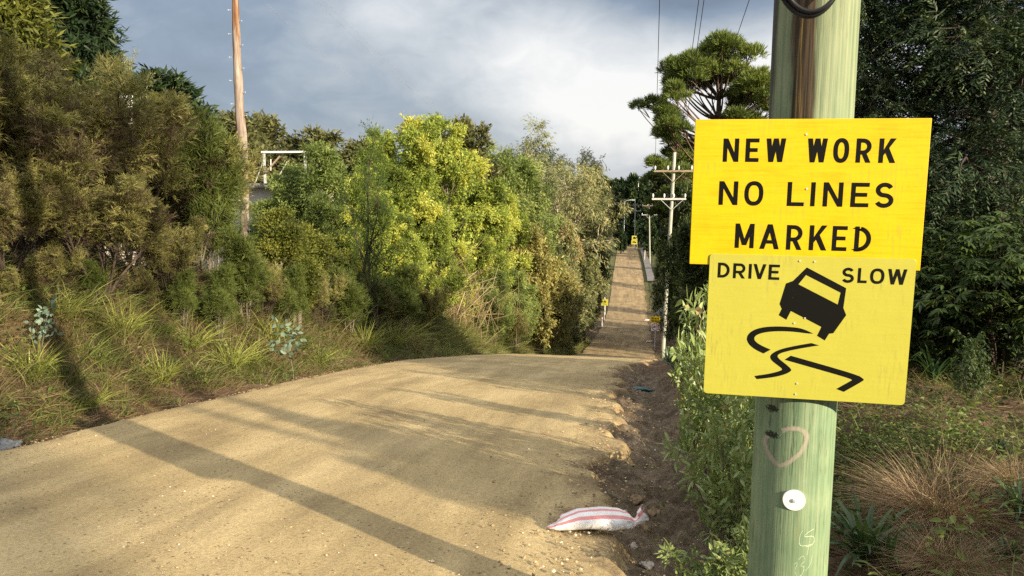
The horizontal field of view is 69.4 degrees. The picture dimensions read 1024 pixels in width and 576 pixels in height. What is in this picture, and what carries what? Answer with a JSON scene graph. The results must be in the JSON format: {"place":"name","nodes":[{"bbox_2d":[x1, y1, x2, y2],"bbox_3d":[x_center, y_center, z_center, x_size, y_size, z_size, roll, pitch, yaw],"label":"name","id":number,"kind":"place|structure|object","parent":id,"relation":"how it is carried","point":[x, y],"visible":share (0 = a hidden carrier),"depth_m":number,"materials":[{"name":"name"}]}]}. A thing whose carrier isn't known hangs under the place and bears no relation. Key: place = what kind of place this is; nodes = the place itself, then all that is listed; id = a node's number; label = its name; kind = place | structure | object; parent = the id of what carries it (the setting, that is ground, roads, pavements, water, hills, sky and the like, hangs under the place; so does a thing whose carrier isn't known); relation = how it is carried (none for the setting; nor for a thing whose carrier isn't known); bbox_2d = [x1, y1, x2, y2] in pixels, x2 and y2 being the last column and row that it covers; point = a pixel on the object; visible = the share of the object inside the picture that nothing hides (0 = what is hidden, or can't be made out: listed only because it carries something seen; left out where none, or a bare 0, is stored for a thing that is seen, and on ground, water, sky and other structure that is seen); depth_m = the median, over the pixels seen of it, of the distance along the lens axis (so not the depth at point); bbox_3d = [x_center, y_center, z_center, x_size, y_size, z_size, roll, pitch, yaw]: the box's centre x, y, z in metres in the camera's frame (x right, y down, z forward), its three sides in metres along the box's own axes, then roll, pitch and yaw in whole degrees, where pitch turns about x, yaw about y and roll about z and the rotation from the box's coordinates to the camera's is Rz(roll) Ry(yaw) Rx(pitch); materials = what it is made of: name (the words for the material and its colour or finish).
{"place":"outdoors","nodes":[
{"label":"outdoors","id":0,"kind":"place"},
{"bbox_2d":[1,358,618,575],"bbox_3d":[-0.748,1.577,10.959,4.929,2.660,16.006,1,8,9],"label":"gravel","id":1,"kind":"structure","parent":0,"point":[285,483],"depth_m":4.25,"materials":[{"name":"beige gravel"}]},
{"bbox_2d":[0,244,658,575],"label":"road","id":2,"kind":"structure","parent":0,"point":[337,468],"depth_m":5.20,"materials":[{"name":"beige gravel"}]},
{"bbox_2d":[546,504,648,530],"bbox_3d":[0.474,1.287,4.174,0.568,0.122,0.195,0,8,-2],"label":"sandbag","id":3,"kind":"object","parent":2,"relation":"on","point":[606,518],"visible":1,"depth_m":4.12,"materials":[{"name":"white fabric"}]},
{"bbox_2d":[0,171,1023,575],"bbox_3d":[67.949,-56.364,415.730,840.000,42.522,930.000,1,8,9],"label":"ground","id":4,"kind":"structure","parent":0,"point":[648,415],"depth_m":6.86,"materials":[{"name":"soil"}]},
{"bbox_2d":[0,21,75,227],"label":"tea tree shrub","id":5,"kind":"object","parent":4,"relation":"on","point":[5,94],"visible":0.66,"depth_m":8.82,"materials":[{"name":"green plant"}]},
{"bbox_2d":[0,162,76,278],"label":"tea tree shrub","id":6,"kind":"object","parent":4,"relation":"on","point":[14,209],"visible":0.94,"depth_m":8.55,"materials":[{"name":"green plant"}]},
{"bbox_2d":[0,331,93,377],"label":"grass tussock","id":7,"kind":"object","parent":4,"relation":"on","point":[38,358],"depth_m":7.75,"materials":[{"name":"green plant"}]},
{"bbox_2d":[0,0,117,258],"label":"lime conifer","id":8,"kind":"object","parent":4,"relation":"on","point":[30,20],"visible":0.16,"depth_m":26.41,"materials":[{"name":"green plant"}]},
{"bbox_2d":[29,240,88,293],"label":"bank shrub","id":9,"kind":"object","parent":4,"relation":"on","point":[53,260],"visible":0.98,"depth_m":9.21,"materials":[{"name":"green plant"}]},
{"bbox_2d":[0,46,148,270],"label":"tea tree shrub","id":10,"kind":"object","parent":4,"relation":"on","point":[71,150],"visible":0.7,"depth_m":9.23,"materials":[{"name":"green plant"}]},
{"bbox_2d":[28,0,144,260],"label":"conifer tree","id":11,"kind":"object","parent":4,"relation":"on","point":[84,20],"visible":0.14,"depth_m":42.58,"materials":[{"name":"green plant"}]},
{"bbox_2d":[11,154,180,303],"bbox_3d":[-5.582,-0.770,9.806,2.161,2.071,2.158,-2,8,-11],"label":"tea tree shrub","id":12,"kind":"object","parent":4,"relation":"on","point":[133,216],"visible":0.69,"depth_m":9.71,"materials":[{"name":"green plant"}]},
{"bbox_2d":[79,257,112,300],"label":"bank shrub","id":13,"kind":"object","parent":4,"relation":"on","point":[94,277],"visible":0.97,"depth_m":9.75,"materials":[{"name":"green plant"}]},
{"bbox_2d":[0,44,196,261],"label":"tea tree shrub","id":14,"kind":"object","parent":4,"relation":"on","point":[138,127],"visible":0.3,"depth_m":10.59,"materials":[{"name":"green plant"}]},
{"bbox_2d":[40,81,207,266],"bbox_3d":[-6.644,-1.827,12.544,3.453,3.430,3.351,-5,9,-34],"label":"tea tree shrub","id":15,"kind":"object","parent":4,"relation":"on","point":[176,144],"visible":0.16,"depth_m":12.21,"materials":[{"name":"green plant"}]},
{"bbox_2d":[83,295,169,339],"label":"grass tussock","id":16,"kind":"object","parent":4,"relation":"on","point":[139,323],"depth_m":9.54,"materials":[{"name":"green plant"}]},
{"bbox_2d":[113,212,220,300],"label":"tea tree shrub","id":17,"kind":"object","parent":4,"relation":"on","point":[173,255],"visible":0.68,"depth_m":11.25,"materials":[{"name":"green plant"}]},
{"bbox_2d":[104,118,250,265],"bbox_3d":[-6.550,-1.647,13.664,2.868,3.123,2.864,-7,10,-42],"label":"tea tree shrub","id":18,"kind":"object","parent":4,"relation":"on","point":[231,149],"visible":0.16,"depth_m":13.29,"materials":[{"name":"green plant"}]},
{"bbox_2d":[133,62,223,120],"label":"rounded pine","id":19,"kind":"object","parent":4,"relation":"on","point":[171,78],"visible":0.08,"depth_m":72.66,"materials":[{"name":"green plant"}]},
{"bbox_2d":[163,267,200,326],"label":"bank shrub","id":20,"kind":"object","parent":4,"relation":"on","point":[183,298],"visible":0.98,"depth_m":11.02,"materials":[{"name":"green plant"}]},
{"bbox_2d":[144,103,249,277],"bbox_3d":[-5.931,-1.737,13.706,2.250,3.342,1.827,1,8,9],"label":"wattle shrub","id":21,"kind":"object","parent":4,"relation":"on","point":[211,137],"visible":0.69,"depth_m":13.27,"materials":[{"name":"green plant"}]},
{"bbox_2d":[145,144,271,267],"bbox_3d":[-7.556,-1.816,16.704,3.327,3.455,3.228,4,9,28],"label":"tea tree shrub","id":22,"kind":"object","parent":4,"relation":"on","point":[253,168],"visible":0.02,"depth_m":17.05,"materials":[{"name":"green plant"}]},
{"bbox_2d":[194,262,241,339],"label":"bank shrub","id":23,"kind":"object","parent":4,"relation":"on","point":[217,302],"visible":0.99,"depth_m":11.58,"materials":[{"name":"green plant"}]},
{"bbox_2d":[105,183,332,286],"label":"pale building","id":24,"kind":"structure","parent":4,"relation":"on","point":[259,192],"depth_m":28.22,"materials":[{"name":"white paint"}]},
{"bbox_2d":[195,323,276,372],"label":"grass tussock","id":25,"kind":"object","parent":4,"relation":"on","point":[236,358],"depth_m":10.84,"materials":[{"name":"green plant"}]},
{"bbox_2d":[228,0,248,238],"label":"utility pole","id":26,"kind":"object","parent":4,"relation":"on","point":[237,80],"visible":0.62,"depth_m":20.85,"materials":[{"name":"wood"}]},
{"bbox_2d":[213,222,275,327],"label":"wattle shrub","id":27,"kind":"object","parent":4,"relation":"on","point":[250,279],"visible":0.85,"depth_m":12.45,"materials":[{"name":"green plant"}]},
{"bbox_2d":[213,105,285,174],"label":"olive tree","id":28,"kind":"object","parent":4,"relation":"on","point":[257,134],"visible":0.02,"depth_m":55.34,"materials":[{"name":"green plant"}]},
{"bbox_2d":[0,262,505,444],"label":"dead stalks","id":29,"kind":"object","parent":4,"relation":"on","point":[100,414],"visible":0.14,"depth_m":8.11,"materials":[{"name":"brown plant"}]},
{"bbox_2d":[218,253,289,322],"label":"bank shrub","id":30,"kind":"object","parent":4,"relation":"on","point":[273,288],"visible":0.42,"depth_m":13.29,"materials":[{"name":"green plant"}]},
{"bbox_2d":[226,138,290,182],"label":"olive tree","id":31,"kind":"object","parent":4,"relation":"on","point":[273,157],"visible":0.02,"depth_m":46.18,"materials":[{"name":"green plant"}]},
{"bbox_2d":[247,109,307,148],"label":"olive tree","id":32,"kind":"object","parent":4,"relation":"on","point":[270,126],"visible":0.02,"depth_m":63.20,"materials":[{"name":"green plant"}]},
{"bbox_2d":[249,161,311,266],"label":"green tree","id":33,"kind":"object","parent":4,"relation":"on","point":[265,205],"visible":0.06,"depth_m":25.44,"materials":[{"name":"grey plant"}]},
{"bbox_2d":[252,202,313,269],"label":"shrub","id":34,"kind":"object","parent":4,"relation":"on","point":[282,245],"visible":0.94,"depth_m":15.84,"materials":[{"name":"green plant"}]},
{"bbox_2d":[266,262,310,333],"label":"bank shrub","id":35,"kind":"object","parent":4,"relation":"on","point":[294,302],"visible":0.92,"depth_m":14.00,"materials":[{"name":"green plant"}]},
{"bbox_2d":[0,238,591,443],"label":"bank grass","id":36,"kind":"structure","parent":4,"relation":"on","point":[452,341],"depth_m":9.88,"materials":[{"name":"green plant"}]},
{"bbox_2d":[271,254,326,329],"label":"fennel bush","id":37,"kind":"object","parent":4,"relation":"on","point":[313,274],"visible":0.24,"depth_m":14.55,"materials":[{"name":"green plant"}]},
{"bbox_2d":[255,138,352,267],"bbox_3d":[-6.762,-2.234,25.271,4.213,5.632,4.105,1,8,9],"label":"green tree","id":38,"kind":"object","parent":4,"relation":"on","point":[301,182],"visible":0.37,"depth_m":24.46,"materials":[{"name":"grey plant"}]},
{"bbox_2d":[270,124,349,178],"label":"olive tree","id":39,"kind":"object","parent":4,"relation":"on","point":[331,137],"visible":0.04,"depth_m":59.71,"materials":[{"name":"green plant"}]},
{"bbox_2d":[296,219,359,306],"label":"shrub","id":40,"kind":"object","parent":4,"relation":"on","point":[322,247],"visible":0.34,"depth_m":17.40,"materials":[{"name":"green plant"}]},
{"bbox_2d":[306,271,350,330],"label":"bank shrub","id":41,"kind":"object","parent":4,"relation":"on","point":[325,292],"visible":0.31,"depth_m":15.64,"materials":[{"name":"green plant"}]},
{"bbox_2d":[301,190,363,283],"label":"green tree","id":42,"kind":"object","parent":4,"relation":"on","point":[327,216],"visible":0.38,"depth_m":21.62,"materials":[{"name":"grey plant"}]},
{"bbox_2d":[325,263,374,337],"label":"bank shrub","id":43,"kind":"object","parent":4,"relation":"on","point":[353,301],"visible":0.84,"depth_m":16.23,"materials":[{"name":"green plant"}]},
{"bbox_2d":[337,220,395,341],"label":"dark sapling","id":44,"kind":"object","parent":4,"relation":"on","point":[368,290],"visible":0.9,"depth_m":17.93,"materials":[{"name":"green plant"}]},
{"bbox_2d":[333,164,412,285],"bbox_3d":[-4.299,-1.615,22.067,2.400,4.305,2.350,3,8,24],"label":"golden tree","id":45,"kind":"object","parent":4,"relation":"on","point":[353,189],"visible":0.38,"depth_m":21.87,"materials":[{"name":"green plant"}]},
{"bbox_2d":[333,118,418,311],"bbox_3d":[-3.714,-1.915,19.523,2.398,5.254,1.671,6,10,38],"label":"dark sapling","id":46,"kind":"object","parent":4,"relation":"on","point":[366,190],"visible":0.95,"depth_m":19.47,"materials":[{"name":"green plant"}]},
{"bbox_2d":[356,276,402,334],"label":"bank shrub","id":47,"kind":"object","parent":4,"relation":"on","point":[388,294],"visible":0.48,"depth_m":18.42,"materials":[{"name":"green plant"}]},
{"bbox_2d":[341,123,445,263],"bbox_3d":[-4.625,-2.576,26.155,4.114,6.643,4.028,5,9,33],"label":"golden tree","id":48,"kind":"object","parent":4,"relation":"on","point":[399,179],"visible":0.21,"depth_m":25.94,"materials":[{"name":"green plant"}]},
{"bbox_2d":[361,188,447,299],"bbox_3d":[-3.578,-1.159,22.991,2.656,4.288,2.600,-7,10,-42],"label":"golden tree","id":49,"kind":"object","parent":4,"relation":"on","point":[402,227],"visible":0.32,"depth_m":22.74,"materials":[{"name":"green plant"}]},
{"bbox_2d":[381,262,427,333],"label":"bank shrub","id":50,"kind":"object","parent":4,"relation":"on","point":[407,291],"visible":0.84,"depth_m":20.33,"materials":[{"name":"green plant"}]},
{"bbox_2d":[396,116,456,275],"bbox_3d":[-4.098,-2.635,27.716,4.081,7.321,3.996,-1,8,-5],"label":"golden tree","id":51,"kind":"object","parent":4,"relation":"on","point":[419,158],"visible":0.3,"depth_m":26.42,"materials":[{"name":"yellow plant"}]},
{"bbox_2d":[412,279,453,332],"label":"bank shrub","id":52,"kind":"object","parent":4,"relation":"on","point":[434,306],"visible":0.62,"depth_m":22.76,"materials":[{"name":"green plant"}]},
{"bbox_2d":[413,202,472,311],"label":"golden tree","id":53,"kind":"object","parent":4,"relation":"on","point":[444,263],"visible":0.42,"depth_m":26.41,"materials":[{"name":"green plant"}]},
{"bbox_2d":[391,110,502,279],"bbox_3d":[-3.745,-3.214,32.921,5.372,9.168,5.581,5,9,30],"label":"golden tree","id":54,"kind":"object","parent":4,"relation":"on","point":[457,174],"visible":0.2,"depth_m":32.53,"materials":[{"name":"yellow plant"}]},
{"bbox_2d":[445,241,486,323],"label":"golden tree","id":55,"kind":"object","parent":4,"relation":"on","point":[460,247],"visible":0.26,"depth_m":29.68,"materials":[{"name":"green plant"}]},
{"bbox_2d":[437,146,516,255],"bbox_3d":[-2.238,-2.538,35.813,4.815,8.650,5.003,-1,8,-7],"label":"golden tree","id":56,"kind":"object","parent":4,"relation":"on","point":[494,193],"visible":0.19,"depth_m":34.58,"materials":[{"name":"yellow plant"}]},
{"bbox_2d":[432,237,528,347],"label":"bush","id":57,"kind":"object","parent":4,"relation":"on","point":[465,310],"visible":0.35,"depth_m":28.09,"materials":[{"name":"green plant"}]},
{"bbox_2d":[438,113,524,207],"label":"olive tree","id":58,"kind":"object","parent":4,"relation":"on","point":[470,142],"visible":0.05,"depth_m":41.49,"materials":[{"name":"green plant"}]},
{"bbox_2d":[466,203,519,310],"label":"golden tree","id":59,"kind":"object","parent":4,"relation":"on","point":[492,232],"visible":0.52,"depth_m":33.63,"materials":[{"name":"green plant"}]},
{"bbox_2d":[469,268,520,339],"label":"green tree","id":60,"kind":"object","parent":4,"relation":"on","point":[499,281],"visible":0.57,"depth_m":31.73,"materials":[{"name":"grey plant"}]},
{"bbox_2d":[477,294,512,344],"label":"bank shrub","id":61,"kind":"object","parent":4,"relation":"on","point":[506,322],"visible":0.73,"depth_m":31.35,"materials":[{"name":"green plant"}]},
{"bbox_2d":[499,184,533,270],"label":"golden tree","id":62,"kind":"object","parent":4,"relation":"on","point":[522,218],"visible":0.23,"depth_m":39.61,"materials":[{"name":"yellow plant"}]},
{"bbox_2d":[498,262,542,348],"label":"green tree","id":63,"kind":"object","parent":4,"relation":"on","point":[530,302],"visible":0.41,"depth_m":37.36,"materials":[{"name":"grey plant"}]},
{"bbox_2d":[482,139,571,269],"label":"green tree","id":64,"kind":"object","parent":4,"relation":"on","point":[522,172],"visible":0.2,"depth_m":43.75,"materials":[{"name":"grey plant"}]},
{"bbox_2d":[507,220,591,354],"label":"bronze bush","id":65,"kind":"object","parent":4,"relation":"on","point":[556,292],"visible":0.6,"depth_m":39.93,"materials":[{"name":"green plant"}]},
{"bbox_2d":[493,112,620,268],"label":"gum tree","id":66,"kind":"object","parent":4,"relation":"on","point":[586,210],"visible":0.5,"depth_m":57.24,"materials":[{"name":"green plant"}]},
{"bbox_2d":[545,214,587,324],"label":"grey green tree","id":67,"kind":"object","parent":4,"relation":"on","point":[568,246],"visible":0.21,"depth_m":53.45,"materials":[{"name":"green plant"}]},
{"bbox_2d":[532,142,632,253],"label":"gum tree","id":68,"kind":"object","parent":4,"relation":"on","point":[622,209],"visible":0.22,"depth_m":68.20,"materials":[{"name":"green plant"}]},
{"bbox_2d":[573,238,610,330],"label":"grey green tree","id":69,"kind":"object","parent":4,"relation":"on","point":[590,275],"visible":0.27,"depth_m":60.14,"materials":[{"name":"green plant"}]},
{"bbox_2d":[575,225,614,331],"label":"grey green tree","id":70,"kind":"object","parent":4,"relation":"on","point":[605,270],"visible":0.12,"depth_m":67.41,"materials":[{"name":"green plant"}]},
{"bbox_2d":[616,172,647,246],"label":"tree","id":71,"kind":"object","parent":4,"relation":"on","point":[630,192],"visible":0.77,"depth_m":208.52,"materials":[{"name":"green plant"}]},
{"bbox_2d":[650,177,692,337],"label":"dark tree","id":72,"kind":"object","parent":4,"relation":"on","point":[682,210],"visible":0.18,"depth_m":58.99,"materials":[{"name":"green plant"}]},
{"bbox_2d":[652,152,692,357],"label":"power pole","id":73,"kind":"object","parent":4,"relation":"on","point":[671,199],"visible":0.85,"depth_m":50.44,"materials":[{"name":"grey wood"}]},
{"bbox_2d":[656,215,692,351],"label":"dark tree","id":74,"kind":"object","parent":4,"relation":"on","point":[674,289],"visible":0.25,"depth_m":42.55,"materials":[{"name":"green plant"}]},
{"bbox_2d":[666,217,708,347],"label":"dark tree","id":75,"kind":"object","parent":4,"relation":"on","point":[697,276],"visible":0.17,"depth_m":18.51,"materials":[{"name":"green plant"}]},
{"bbox_2d":[667,299,725,449],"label":"leafy shrub","id":76,"kind":"object","parent":4,"relation":"on","point":[672,350],"visible":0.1,"depth_m":6.77,"materials":[{"name":"green plant"}]},
{"bbox_2d":[627,28,770,226],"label":"pine tree","id":77,"kind":"object","parent":4,"relation":"on","point":[748,84],"visible":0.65,"depth_m":62.28,"materials":[{"name":"green plant"}]},
{"bbox_2d":[655,538,746,575],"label":"leafy shrub","id":78,"kind":"object","parent":4,"relation":"on","point":[698,565],"visible":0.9,"depth_m":3.47,"materials":[{"name":"green plant"}]},
{"bbox_2d":[668,287,741,475],"bbox_3d":[1.415,0.799,5.358,0.735,1.690,0.861,4,9,28],"label":"leafy shrub","id":79,"kind":"object","parent":4,"relation":"on","point":[687,402],"visible":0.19,"depth_m":5.33,"materials":[{"name":"green plant"}]},
{"bbox_2d":[657,395,754,554],"bbox_3d":[1.216,1.043,4.080,0.614,0.941,0.719,-7,10,-43],"label":"leafy shrub","id":80,"kind":"object","parent":4,"relation":"on","point":[739,497],"visible":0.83,"depth_m":4.02,"materials":[{"name":"green plant"}]},
{"bbox_2d":[677,342,754,537],"bbox_3d":[1.342,0.952,4.562,0.576,1.446,0.777,0,8,3],"label":"leafy shrub","id":81,"kind":"object","parent":4,"relation":"on","point":[716,401],"visible":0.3,"depth_m":4.60,"materials":[{"name":"green plant"}]},
{"bbox_2d":[701,515,749,575],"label":"leafy shrub","id":82,"kind":"object","parent":4,"relation":"on","point":[743,547],"visible":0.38,"depth_m":3.45,"materials":[{"name":"green plant"}]},
{"bbox_2d":[747,0,860,575],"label":"power pole","id":83,"kind":"object","parent":4,"relation":"on","point":[813,74],"visible":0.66,"depth_m":2.27,"materials":[{"name":"green wood"}]},
{"bbox_2d":[704,254,915,404],"bbox_3d":[0.871,0.120,2.190,0.572,0.430,0.008,2,8,11],"label":"warning sign","id":84,"kind":"object","parent":83,"relation":"attached to","point":[815,328],"visible":1,"depth_m":2.19,"materials":[{"name":"metal"}]},
{"bbox_2d":[689,118,931,270],"bbox_3d":[0.853,-0.273,2.149,0.645,0.435,0.011,1,8,11],"label":"warning sign","id":85,"kind":"object","parent":83,"relation":"attached to","point":[828,187],"visible":1,"depth_m":2.14,"materials":[{"name":"metal"}]},
{"bbox_2d":[695,0,936,367],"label":"cypress tree","id":86,"kind":"object","parent":4,"relation":"on","point":[869,56],"visible":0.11,"depth_m":9.42,"materials":[{"name":"green plant"}]},
{"bbox_2d":[620,390,1023,574],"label":"ground cover","id":87,"kind":"object","parent":4,"relation":"on","point":[882,437],"visible":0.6,"depth_m":4.56,"materials":[{"name":"green plant"}]},
{"bbox_2d":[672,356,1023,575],"bbox_3d":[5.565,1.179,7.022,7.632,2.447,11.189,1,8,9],"label":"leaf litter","id":88,"kind":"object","parent":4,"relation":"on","point":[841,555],"visible":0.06,"depth_m":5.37,"materials":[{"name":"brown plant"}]},
{"bbox_2d":[718,359,1023,575],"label":"ground weeds","id":89,"kind":"object","parent":4,"relation":"on","point":[953,517],"visible":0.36,"depth_m":4.16,"materials":[{"name":"green plant"}]},
{"bbox_2d":[829,488,931,575],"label":"strap leaved clump","id":90,"kind":"object","parent":4,"relation":"on","point":[861,536],"visible":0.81,"depth_m":3.53,"materials":[{"name":"green plant"}]},
{"bbox_2d":[765,0,1023,370],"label":"cypress tree","id":91,"kind":"object","parent":4,"relation":"on","point":[939,108],"visible":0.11,"depth_m":9.23,"materials":[{"name":"green plant"}]},
{"bbox_2d":[847,519,943,575],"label":"strap leaved clump","id":92,"kind":"object","parent":4,"relation":"on","point":[892,545],"visible":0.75,"depth_m":3.39,"materials":[{"name":"green plant"}]},
{"bbox_2d":[831,415,1023,571],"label":"dry tussock","id":93,"kind":"object","parent":4,"relation":"on","point":[914,495],"visible":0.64,"depth_m":3.75,"materials":[{"name":"beige plant"}]},
{"bbox_2d":[842,488,1023,575],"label":"dry tussock","id":94,"kind":"object","parent":4,"relation":"on","point":[927,563],"visible":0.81,"depth_m":3.29,"materials":[{"name":"brown plant"}]},
{"bbox_2d":[857,0,1023,381],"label":"cypress tree","id":95,"kind":"object","parent":4,"relation":"on","point":[991,143],"visible":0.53,"depth_m":8.65,"materials":[{"name":"green plant"}]},
{"bbox_2d":[909,261,987,375],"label":"fingered bush","id":96,"kind":"object","parent":4,"relation":"on","point":[928,343],"visible":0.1,"depth_m":8.06,"materials":[{"name":"green plant"}]},
{"bbox_2d":[910,216,1023,381],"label":"fingered bush","id":97,"kind":"object","parent":4,"relation":"on","point":[920,283],"visible":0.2,"depth_m":7.83,"materials":[{"name":"green plant"}]},
{"bbox_2d":[913,206,1023,386],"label":"fingered bush","id":98,"kind":"object","parent":4,"relation":"on","point":[970,286],"visible":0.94,"depth_m":7.41,"materials":[{"name":"green plant"}]},
{"bbox_2d":[950,331,991,409],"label":"fingered bush","id":99,"kind":"object","parent":4,"relation":"on","point":[970,360],"visible":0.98,"depth_m":5.99,"materials":[{"name":"green plant"}]},
{"bbox_2d":[921,436,1023,517],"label":"dry tussock","id":100,"kind":"object","parent":4,"relation":"on","point":[1004,473],"visible":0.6,"depth_m":3.77,"materials":[{"name":"beige plant"}]},
{"bbox_2d":[106,0,1022,180],"label":"sky","id":101,"kind":"structure","parent":0,"point":[576,66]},
{"bbox_2d":[383,363,902,575],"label":"gravel","id":102,"kind":"structure","parent":0,"point":[552,553],"depth_m":5.00,"materials":[{"name":"gravel"}]},
{"bbox_2d":[831,356,1023,575],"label":"thin grass","id":103,"kind":"structure","parent":0,"point":[907,396],"depth_m":5.17,"materials":[{"name":"green plant"}]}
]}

